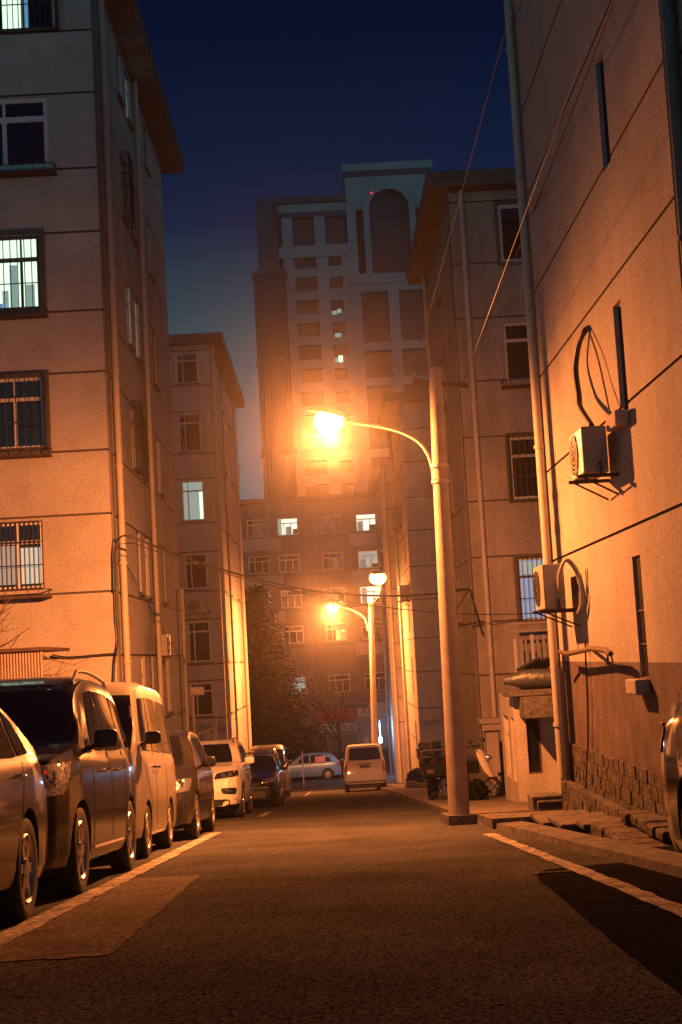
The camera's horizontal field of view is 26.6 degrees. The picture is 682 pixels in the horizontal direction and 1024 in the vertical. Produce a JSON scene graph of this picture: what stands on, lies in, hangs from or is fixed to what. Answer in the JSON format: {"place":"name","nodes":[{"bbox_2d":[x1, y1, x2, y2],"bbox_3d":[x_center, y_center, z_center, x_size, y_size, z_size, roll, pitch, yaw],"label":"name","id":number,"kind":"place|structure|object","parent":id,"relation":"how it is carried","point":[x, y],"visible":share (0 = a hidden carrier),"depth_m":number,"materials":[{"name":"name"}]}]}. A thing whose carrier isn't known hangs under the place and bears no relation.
{"place":"outdoors","nodes":[
{"label":"outdoors","id":0,"kind":"place"},
{"bbox_2d":[137,0,514,499],"label":"sky","id":1,"kind":"structure","parent":0,"point":[265,98],"materials":[{"name":"blue"}]},
{"bbox_2d":[0,748,681,1023],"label":"road","id":2,"kind":"structure","parent":0,"point":[337,904],"depth_m":6.96,"materials":[{"name":"grey asphalt"}]},
{"bbox_2d":[0,709,47,920],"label":"parked car","id":3,"kind":"object","parent":2,"relation":"on","point":[23,827],"visible":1,"depth_m":8.94,"materials":[{"name":"grey paint"}]},
{"bbox_2d":[0,588,89,676],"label":"bare tree","id":4,"kind":"object","parent":2,"relation":"on","point":[2,612],"visible":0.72,"depth_m":25.92,"materials":[{"name":"brown bark"}]},
{"bbox_2d":[0,670,135,893],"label":"minivan","id":5,"kind":"object","parent":2,"relation":"on","point":[70,728],"visible":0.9,"depth_m":11.79,"materials":[{"name":"black paint"}]},
{"bbox_2d":[0,0,189,731],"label":"apartment block","id":6,"kind":"structure","parent":2,"relation":"on","point":[89,144],"depth_m":29.37,"materials":[{"name":"paint"}]},
{"bbox_2d":[0,228,48,320],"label":"window","id":7,"kind":"structure","parent":6,"relation":"in","point":[22,258],"depth_m":29.12,"materials":[{"name":"grey glass"}]},
{"bbox_2d":[0,520,52,600],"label":"window","id":8,"kind":"structure","parent":6,"relation":"in","point":[21,544],"depth_m":28.55,"materials":[{"name":"grey"}]},
{"bbox_2d":[0,369,52,459],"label":"window","id":9,"kind":"structure","parent":6,"relation":"in","point":[25,428],"depth_m":28.84,"materials":[{"name":"grey glass"}]},
{"bbox_2d":[0,97,56,178],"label":"window","id":10,"kind":"structure","parent":6,"relation":"in","point":[24,138],"depth_m":29.47,"materials":[{"name":"grey glass"}]},
{"bbox_2d":[0,0,58,33],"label":"window","id":11,"kind":"structure","parent":6,"relation":"in","point":[16,16],"depth_m":29.71,"materials":[{"name":"grey glass"}]},
{"bbox_2d":[113,591,118,681],"bbox_3d":[-4.434,2.550,28.255,0.155,1.999,0.032,-3,-6,-1],"label":"wall cable","id":12,"kind":"object","parent":6,"relation":"attached to","point":[117,637],"depth_m":28.25,"materials":[{"name":"black"}]},
{"bbox_2d":[120,151,135,228],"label":"window","id":13,"kind":"structure","parent":6,"relation":"in","point":[130,163],"depth_m":33.32,"materials":[{"name":"grey"}]},
{"bbox_2d":[130,400,146,474],"bbox_3d":[-4.680,-1.688,32.831,0.330,1.590,0.790,-3,-6,-1],"label":"window","id":14,"kind":"structure","parent":6,"relation":"in","point":[141,424],"depth_m":32.70,"materials":[{"name":"grey"}]},
{"bbox_2d":[139,417,148,482],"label":"window","id":15,"kind":"structure","parent":6,"relation":"in","point":[145,477],"depth_m":34.48,"materials":[{"name":"grey"}]},
{"bbox_2d":[155,634,172,664],"bbox_3d":[-4.318,3.388,35.240,0.360,0.768,0.866,-3,-6,-1],"label":"air conditioner","id":16,"kind":"object","parent":6,"relation":"attached to","point":[166,645],"visible":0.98,"depth_m":34.84,"materials":[{"name":"grey"}]},
{"bbox_2d":[118,543,532,614],"bbox_3d":[0.065,1.472,30.650,10.068,1.713,0.265,0,-7,-30],"label":"street cable","id":17,"kind":"object","parent":6,"relation":"attached to","point":[306,593],"visible":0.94,"depth_m":30.05,"materials":[{"name":"black plastic"}]},
{"bbox_2d":[0,875,198,960],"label":"road patch","id":18,"kind":"object","parent":2,"relation":"on","point":[111,921],"visible":1,"depth_m":8.48,"materials":[{"name":"grey asphalt"}]},
{"bbox_2d":[98,682,175,857],"bbox_3d":[-2.920,3.052,17.126,1.903,2.009,3.908,-3,-10,-1],"label":"microvan","id":19,"kind":"object","parent":2,"relation":"on","point":[139,708],"visible":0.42,"depth_m":16.36,"materials":[{"name":"beige paint"}]},
{"bbox_2d":[136,698,151,750],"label":"side window","id":20,"kind":"structure","parent":19,"relation":"in","point":[142,722],"depth_m":16.35,"materials":[{"name":"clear glass"}]},
{"bbox_2d":[143,698,161,751],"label":"side window","id":21,"kind":"structure","parent":19,"relation":"in","point":[148,704],"depth_m":17.21,"materials":[{"name":"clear glass"}]},
{"bbox_2d":[154,701,170,752],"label":"side window","id":22,"kind":"structure","parent":19,"relation":"in","point":[158,707],"depth_m":18.19,"materials":[{"name":"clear glass"}]},
{"bbox_2d":[168,730,215,838],"bbox_3d":[-2.891,4.068,21.529,2.147,1.574,4.208,-3,-10,-1],"label":"parked car","id":23,"kind":"object","parent":2,"relation":"on","point":[194,763],"visible":0.38,"depth_m":20.82,"materials":[{"name":"grey paint"}]},
{"bbox_2d":[168,332,251,751],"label":"apartment block","id":24,"kind":"structure","parent":2,"relation":"on","point":[207,398],"depth_m":56.08,"materials":[{"name":"paint"}]},
{"bbox_2d":[175,353,199,384],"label":"window","id":25,"kind":"structure","parent":24,"relation":"in","point":[186,363],"depth_m":56.40,"materials":[{"name":"grey"}]},
{"bbox_2d":[178,413,202,453],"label":"window","id":26,"kind":"structure","parent":24,"relation":"in","point":[189,424],"depth_m":56.14,"materials":[{"name":"grey"}]},
{"bbox_2d":[181,480,206,522],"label":"window","id":27,"kind":"structure","parent":24,"relation":"in","point":[192,491],"depth_m":55.86,"materials":[{"name":"grey"}]},
{"bbox_2d":[184,554,209,590],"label":"window","id":28,"kind":"structure","parent":24,"relation":"in","point":[196,576],"depth_m":55.59,"materials":[{"name":"grey"}]},
{"bbox_2d":[186,599,209,619],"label":"air conditioner","id":29,"kind":"object","parent":24,"relation":"attached to","point":[197,606],"visible":1,"depth_m":55.06,"materials":[{"name":"grey"}]},
{"bbox_2d":[188,621,212,663],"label":"window","id":30,"kind":"structure","parent":24,"relation":"in","point":[199,639],"depth_m":55.32,"materials":[{"name":"grey"}]},
{"bbox_2d":[190,682,214,717],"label":"window","id":31,"kind":"structure","parent":24,"relation":"in","point":[204,706],"depth_m":55.09,"materials":[{"name":"grey"}]},
{"bbox_2d":[201,737,253,816],"bbox_3d":[-2.966,5.805,31.473,2.240,1.706,4.578,-3,-10,-1],"label":"parked suv","id":32,"kind":"object","parent":2,"relation":"on","point":[231,769],"visible":0.45,"depth_m":30.07,"materials":[{"name":"beige paint"}]},
{"bbox_2d":[245,748,288,799],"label":"parked suv","id":33,"kind":"object","parent":2,"relation":"on","point":[276,753],"visible":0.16,"depth_m":47.16,"materials":[{"name":"grey paint"}]},
{"bbox_2d":[247,754,287,805],"bbox_3d":[-2.536,7.505,40.253,2.168,1.441,4.566,-3,-10,-1],"label":"parked car","id":34,"kind":"object","parent":2,"relation":"on","point":[267,778],"visible":0.45,"depth_m":38.62,"materials":[{"name":"black paint"}]},
{"bbox_2d":[250,744,291,796],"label":"microvan","id":35,"kind":"object","parent":2,"relation":"on","point":[280,749],"visible":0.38,"depth_m":54.40,"materials":[{"name":"beige paint"}]},
{"bbox_2d":[250,633,326,756],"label":"conifer tree","id":36,"kind":"object","parent":2,"relation":"on","point":[306,720],"visible":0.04,"depth_m":99.56,"materials":[{"name":"green plant"}]},
{"bbox_2d":[244,584,335,759],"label":"conifer tree","id":37,"kind":"object","parent":2,"relation":"on","point":[259,619],"visible":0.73,"depth_m":91.66,"materials":[{"name":"green plant"}]},
{"bbox_2d":[289,752,341,778],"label":"parked car","id":38,"kind":"object","parent":2,"relation":"on","point":[329,767],"visible":0.6,"depth_m":84.58,"materials":[{"name":"silver paint"}]},
{"bbox_2d":[240,493,390,752],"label":"apartment block","id":39,"kind":"structure","parent":2,"relation":"on","point":[325,542],"depth_m":110.93,"materials":[{"name":"grey"}]},
{"bbox_2d":[246,519,268,537],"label":"window","id":40,"kind":"structure","parent":39,"relation":"in","point":[255,528],"depth_m":111.48,"materials":[{"name":"grey"}]},
{"bbox_2d":[248,556,270,574],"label":"window","id":41,"kind":"structure","parent":39,"relation":"in","point":[259,565],"depth_m":111.18,"materials":[{"name":"grey"}]},
{"bbox_2d":[277,518,298,536],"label":"window","id":42,"kind":"structure","parent":39,"relation":"in","point":[285,526],"depth_m":111.51,"materials":[{"name":"grey"}]},
{"bbox_2d":[279,554,299,573],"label":"window","id":43,"kind":"structure","parent":39,"relation":"in","point":[287,563],"depth_m":111.21,"materials":[{"name":"grey"}]},
{"bbox_2d":[281,590,302,608],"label":"window","id":44,"kind":"structure","parent":39,"relation":"in","point":[289,599],"depth_m":110.93,"materials":[{"name":"grey"}]},
{"bbox_2d":[282,626,304,644],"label":"window","id":45,"kind":"structure","parent":39,"relation":"in","point":[291,633],"depth_m":110.66,"materials":[{"name":"grey"}]},
{"bbox_2d":[320,515,341,533],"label":"window","id":46,"kind":"structure","parent":39,"relation":"in","point":[329,524],"depth_m":111.56,"materials":[{"name":"grey"}]},
{"bbox_2d":[322,552,343,570],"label":"window","id":47,"kind":"structure","parent":39,"relation":"in","point":[332,561],"depth_m":111.26,"materials":[{"name":"grey"}]},
{"bbox_2d":[324,587,345,606],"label":"window","id":48,"kind":"structure","parent":39,"relation":"in","point":[342,590],"depth_m":110.99,"materials":[{"name":"grey"}]},
{"bbox_2d":[317,705,356,721],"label":"shop sign","id":49,"kind":"object","parent":39,"relation":"attached to","point":[351,715],"visible":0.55,"depth_m":109.20,"materials":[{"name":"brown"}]},
{"bbox_2d":[326,623,347,642],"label":"window","id":50,"kind":"structure","parent":39,"relation":"in","point":[334,632],"depth_m":110.72,"materials":[{"name":"grey"}]},
{"bbox_2d":[319,722,356,732],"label":"shop sign","id":51,"kind":"object","parent":39,"relation":"attached to","point":[349,726],"visible":0.59,"depth_m":109.01,"materials":[{"name":"grey"}]},
{"bbox_2d":[329,674,349,693],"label":"window","id":52,"kind":"structure","parent":39,"relation":"in","point":[346,677],"depth_m":110.31,"materials":[{"name":"grey"}]},
{"bbox_2d":[355,513,375,531],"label":"window","id":53,"kind":"structure","parent":39,"relation":"in","point":[364,522],"depth_m":111.59,"materials":[{"name":"grey"}]},
{"bbox_2d":[358,550,377,568],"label":"window","id":54,"kind":"structure","parent":39,"relation":"in","point":[367,559],"depth_m":111.29,"materials":[{"name":"grey"}]},
{"bbox_2d":[360,585,379,604],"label":"window","id":55,"kind":"structure","parent":39,"relation":"in","point":[371,590],"depth_m":111.02,"materials":[{"name":"grey"}]},
{"bbox_2d":[357,702,386,716],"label":"shop sign","id":56,"kind":"object","parent":39,"relation":"attached to","point":[365,711],"visible":0.64,"depth_m":109.25,"materials":[{"name":"grey"}]},
{"bbox_2d":[362,621,381,640],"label":"window","id":57,"kind":"structure","parent":39,"relation":"in","point":[377,624],"depth_m":110.75,"materials":[{"name":"grey"}]},
{"bbox_2d":[364,672,384,691],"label":"window","id":58,"kind":"structure","parent":39,"relation":"in","point":[380,681],"depth_m":110.34,"materials":[{"name":"grey"}]},
{"bbox_2d":[268,638,384,764],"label":"bare tree","id":59,"kind":"object","parent":2,"relation":"on","point":[338,736],"visible":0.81,"depth_m":95.92,"materials":[{"name":"brown plant"}]},
{"bbox_2d":[0,791,681,945],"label":"road marking","id":60,"kind":"object","parent":2,"relation":"on","point":[22,928],"visible":1,"depth_m":10.04,"materials":[{"name":"paint"}]},
{"bbox_2d":[251,160,431,497],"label":"apartment tower","id":61,"kind":"structure","parent":2,"relation":"on","point":[339,314],"depth_m":187.52,"materials":[{"name":"grey"}]},
{"bbox_2d":[340,743,386,791],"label":"van","id":62,"kind":"object","parent":2,"relation":"on","point":[364,765],"visible":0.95,"depth_m":58.44,"materials":[{"name":"beige paint"}]},
{"bbox_2d":[367,457,407,782],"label":"apartment block","id":63,"kind":"structure","parent":2,"relation":"on","point":[379,487],"depth_m":74.62,"materials":[{"name":"brown paint"}]},
{"bbox_2d":[406,167,551,792],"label":"apartment block","id":64,"kind":"structure","parent":2,"relation":"on","point":[494,507],"depth_m":34.16,"materials":[{"name":"brown paint"}]},
{"bbox_2d":[455,588,482,634],"bbox_3d":[2.865,2.293,33.311,0.781,1.134,0.036,-3,-6,-1],"label":"cable bracket","id":65,"kind":"object","parent":64,"relation":"attached to","point":[478,622],"visible":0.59,"depth_m":33.30,"materials":[{"name":"grey metal"}]},
{"bbox_2d":[114,534,470,596],"bbox_3d":[-0.661,1.173,30.709,8.978,1.368,0.391,1,-7,-34],"label":"street cable","id":66,"kind":"object","parent":65,"relation":"attached to","point":[205,564],"visible":0.97,"depth_m":29.79,"materials":[{"name":"black plastic"}]},
{"bbox_2d":[494,200,521,265],"bbox_3d":[4.399,-6.696,34.515,1.390,1.570,0.190,-3,-6,-1],"label":"window","id":67,"kind":"structure","parent":64,"relation":"in","point":[507,226],"depth_m":34.55,"materials":[{"name":"grey"}]},
{"bbox_2d":[500,322,530,389],"bbox_3d":[4.516,-3.742,34.079,1.550,1.600,0.460,-3,-6,-1],"label":"window","id":68,"kind":"structure","parent":64,"relation":"in","point":[515,334],"depth_m":34.27,"materials":[{"name":"grey glass"}]},
{"bbox_2d":[504,432,538,502],"bbox_3d":[4.665,-1.070,33.858,1.530,1.650,0.360,-3,-6,-1],"label":"window","id":69,"kind":"structure","parent":64,"relation":"in","point":[520,452],"depth_m":33.96,"materials":[{"name":"grey"}]},
{"bbox_2d":[509,621,549,671],"bbox_3d":[4.792,3.129,32.898,1.920,1.280,1.140,-3,-6,-1],"label":"balcony rack","id":70,"kind":"object","parent":64,"relation":"attached to","point":[521,653],"visible":0.4,"depth_m":32.34,"materials":[{"name":"grey"}]},
{"bbox_2d":[513,553,546,621],"bbox_3d":[4.824,1.774,33.645,1.510,1.640,0.210,-3,-6,-1],"label":"window","id":71,"kind":"structure","parent":64,"relation":"in","point":[524,564],"depth_m":33.66,"materials":[{"name":"grey"}]},
{"bbox_2d":[477,819,681,877],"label":"kerb","id":72,"kind":"structure","parent":2,"relation":"on","point":[668,862],"depth_m":12.06,"materials":[{"name":"concrete"}]},
{"bbox_2d":[504,0,681,817],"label":"apartment block","id":73,"kind":"structure","parent":2,"relation":"on","point":[601,237],"depth_m":16.15,"materials":[{"name":"paint"}]},
{"bbox_2d":[482,0,614,333],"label":"overhead wire","id":74,"kind":"object","parent":73,"relation":"attached to","point":[597,44],"visible":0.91,"depth_m":16.31,"materials":[{"name":"black"}]},
{"bbox_2d":[532,558,583,627],"bbox_3d":[2.830,1.072,18.746,0.540,0.871,1.326,-3,-6,-1],"label":"air conditioner","id":75,"kind":"object","parent":73,"relation":"attached to","point":[549,590],"visible":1,"depth_m":18.63,"materials":[{"name":"grey"}]},
{"bbox_2d":[558,646,613,672],"bbox_3d":[3.053,1.817,17.648,0.305,0.352,3.915,-3,-6,-1],"label":"bent pipe","id":76,"kind":"object","parent":73,"relation":"attached to","point":[605,650],"visible":1,"depth_m":17.13,"materials":[{"name":"metal"}]},
{"bbox_2d":[584,640,588,787],"bbox_3d":[3.148,2.823,18.599,0.021,2.328,1.058,-3,-6,-1],"label":"wall cable","id":77,"kind":"object","parent":73,"relation":"attached to","point":[587,712],"depth_m":18.30,"materials":[{"name":"black"}]},
{"bbox_2d":[568,326,618,499],"bbox_3d":[2.790,-1.223,16.462,0.496,2.216,1.932,-3,-6,3],"label":"air conditioner","id":78,"kind":"object","parent":73,"relation":"attached to","point":[588,455],"visible":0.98,"depth_m":15.84,"materials":[{"name":"grey metal"}]},
{"bbox_2d":[600,58,611,164],"bbox_3d":[2.929,-4.356,15.644,0.070,1.240,0.400,-3,-6,-1],"label":"window","id":79,"kind":"structure","parent":73,"relation":"in","point":[609,155],"depth_m":15.82,"materials":[{"name":"grey metal"}]},
{"bbox_2d":[617,303,630,408],"bbox_3d":[3.079,-1.663,15.421,0.070,1.190,0.400,-3,-6,-1],"label":"window","id":80,"kind":"structure","parent":73,"relation":"in","point":[627,401],"depth_m":15.59,"materials":[{"name":"grey metal"}]},
{"bbox_2d":[634,555,648,677],"bbox_3d":[3.219,1.094,15.141,0.100,1.300,0.416,-3,-6,-1],"label":"window","id":81,"kind":"structure","parent":73,"relation":"in","point":[637,558],"depth_m":15.23,"materials":[{"name":"grey metal"}]},
{"bbox_2d":[537,863,681,994],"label":"shadow","id":82,"kind":"object","parent":2,"relation":"on","point":[647,935],"visible":0.85,"depth_m":7.54,"materials":[{"name":"asphalt"}]},
{"bbox_2d":[570,830,676,851],"bbox_3d":[2.766,2.614,10.862,1.020,1.100,14.100,-3,-6,-1],"label":"gutter bed","id":83,"kind":"object","parent":2,"relation":"on","point":[670,848],"depth_m":12.52,"materials":[{"name":"concrete"}]},
{"bbox_2d":[530,810,587,827],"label":"cover slab","id":84,"kind":"structure","parent":83,"relation":"on","point":[540,818],"depth_m":17.52,"materials":[{"name":"concrete"}]},
{"bbox_2d":[547,812,610,829],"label":"cover slab","id":85,"kind":"structure","parent":83,"relation":"on","point":[565,821],"depth_m":16.17,"materials":[{"name":"concrete"}]},
{"bbox_2d":[576,817,620,830],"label":"cover slab","id":86,"kind":"structure","parent":83,"relation":"on","point":[584,824],"depth_m":15.32,"materials":[{"name":"concrete"}]},
{"bbox_2d":[590,810,672,846],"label":"cover slab","id":87,"kind":"structure","parent":83,"relation":"on","point":[648,828],"depth_m":13.57,"materials":[{"name":"grey concrete"}]},
{"bbox_2d":[660,689,681,852],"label":"parked car","id":88,"kind":"object","parent":2,"relation":"on","point":[671,749],"visible":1,"depth_m":8.21,"materials":[{"name":"silver paint"}]},
{"bbox_2d":[373,772,564,828],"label":"pavement","id":89,"kind":"structure","parent":0,"point":[439,803],"depth_m":23.46,"materials":[{"name":"grey concrete"}]},
{"bbox_2d":[323,570,385,743],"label":"street lamp","id":90,"kind":"object","parent":89,"relation":"on","point":[377,577],"visible":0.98,"depth_m":63.48,"materials":[{"name":"metal"}]},
{"bbox_2d":[306,367,469,815],"bbox_3d":[0.825,1.129,20.401,2.367,6.331,0.358,-4,-6,6],"label":"street lamp","id":91,"kind":"object","parent":89,"relation":"on","point":[328,420],"visible":1,"depth_m":20.23,"materials":[{"name":"metal"}]},
{"bbox_2d":[414,0,513,367],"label":"overhead wire","id":92,"kind":"object","parent":91,"relation":"attached to","point":[469,164],"visible":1,"depth_m":13.63,"materials":[{"name":"grey"}]},
{"bbox_2d":[466,0,603,374],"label":"overhead wire","id":93,"kind":"object","parent":91,"relation":"attached to","point":[543,164],"visible":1,"depth_m":11.95,"materials":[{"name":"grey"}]},
{"bbox_2d":[376,390,445,784],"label":"apartment block","id":94,"kind":"structure","parent":89,"relation":"on","point":[413,498],"depth_m":56.38,"materials":[{"name":"paint"}]},
{"bbox_2d":[392,506,401,534],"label":"air conditioner","id":95,"kind":"object","parent":94,"relation":"attached to","point":[397,517],"visible":1,"depth_m":59.62,"materials":[{"name":"grey"}]},
{"bbox_2d":[397,585,409,606],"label":"air conditioner","id":96,"kind":"object","parent":94,"relation":"attached to","point":[403,589],"visible":0.88,"depth_m":57.11,"materials":[{"name":"grey"}]},
{"bbox_2d":[406,767,426,782],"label":"bush","id":97,"kind":"object","parent":89,"relation":"on","point":[415,775],"visible":0.48,"depth_m":52.49,"materials":[{"name":"plant"}]},
{"bbox_2d":[416,746,479,799],"bbox_3d":[2.238,5.603,30.876,1.182,1.242,2.985,-3,-6,-1],"label":"cargo tricycle","id":98,"kind":"object","parent":89,"relation":"on","point":[433,772],"visible":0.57,"depth_m":29.45,"materials":[{"name":"black paint"}]},
{"bbox_2d":[418,738,501,796],"bbox_3d":[2.496,5.277,29.697,1.846,1.180,0.690,-9,-8,43],"label":"motor scooter","id":99,"kind":"object","parent":89,"relation":"on","point":[483,758],"visible":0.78,"depth_m":29.59,"materials":[{"name":"white"}]},
{"bbox_2d":[468,778,489,800],"bbox_3d":[2.639,5.443,27.808,0.498,0.631,0.704,-3,-6,-1],"label":"bush","id":100,"kind":"object","parent":89,"relation":"on","point":[478,789],"visible":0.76,"depth_m":27.65,"materials":[{"name":"plant"}]},
{"bbox_2d":[476,717,501,794],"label":"brick pier","id":101,"kind":"structure","parent":89,"relation":"on","point":[490,727],"depth_m":31.24,"materials":[{"name":"brick"}]},
{"bbox_2d":[499,688,558,801],"bbox_3d":[4.200,4.431,25.363,2.640,2.720,2.700,-3,-6,-1],"label":"annex hut","id":102,"kind":"object","parent":89,"relation":"on","point":[528,742],"visible":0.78,"depth_m":24.76,"materials":[{"name":"paint"}]},
{"bbox_2d":[503,668,551,687],"bbox_3d":[3.275,2.887,24.860,0.944,0.350,0.340,-3,-6,-1],"label":"wrapped duct","id":103,"kind":"object","parent":102,"relation":"on","point":[531,678],"visible":0.79,"depth_m":24.75,"materials":[{"name":"grey metal"}]},
{"bbox_2d":[516,657,549,670],"bbox_3d":[3.439,2.649,25.134,0.763,0.227,0.344,-3,-6,-1],"label":"scrap pile","id":104,"kind":"object","parent":102,"relation":"on","point":[539,663],"visible":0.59,"depth_m":25.08,"materials":[{"name":"brown metal"}]},
{"bbox_2d":[526,718,542,773],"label":"window","id":105,"kind":"structure","parent":102,"relation":"in","point":[532,725],"depth_m":24.83,"materials":[{"name":"glass"}]},
{"bbox_2d":[528,792,561,809],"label":"step","id":106,"kind":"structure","parent":89,"relation":"on","point":[545,801],"depth_m":20.22,"materials":[{"name":"concrete"}]},
{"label":"pavement","id":107,"kind":"structure","parent":0,"visible":0},
{"bbox_2d":[0,647,69,678],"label":"shed","id":108,"kind":"structure","parent":107,"relation":"on","point":[21,662],"depth_m":24.80,"materials":[{"name":"metal"}]},
{"bbox_2d":[190,686,203,734],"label":"sign post","id":109,"kind":"object","parent":107,"relation":"on","point":[196,690],"visible":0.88,"depth_m":44.55,"materials":[{"name":"beige"}]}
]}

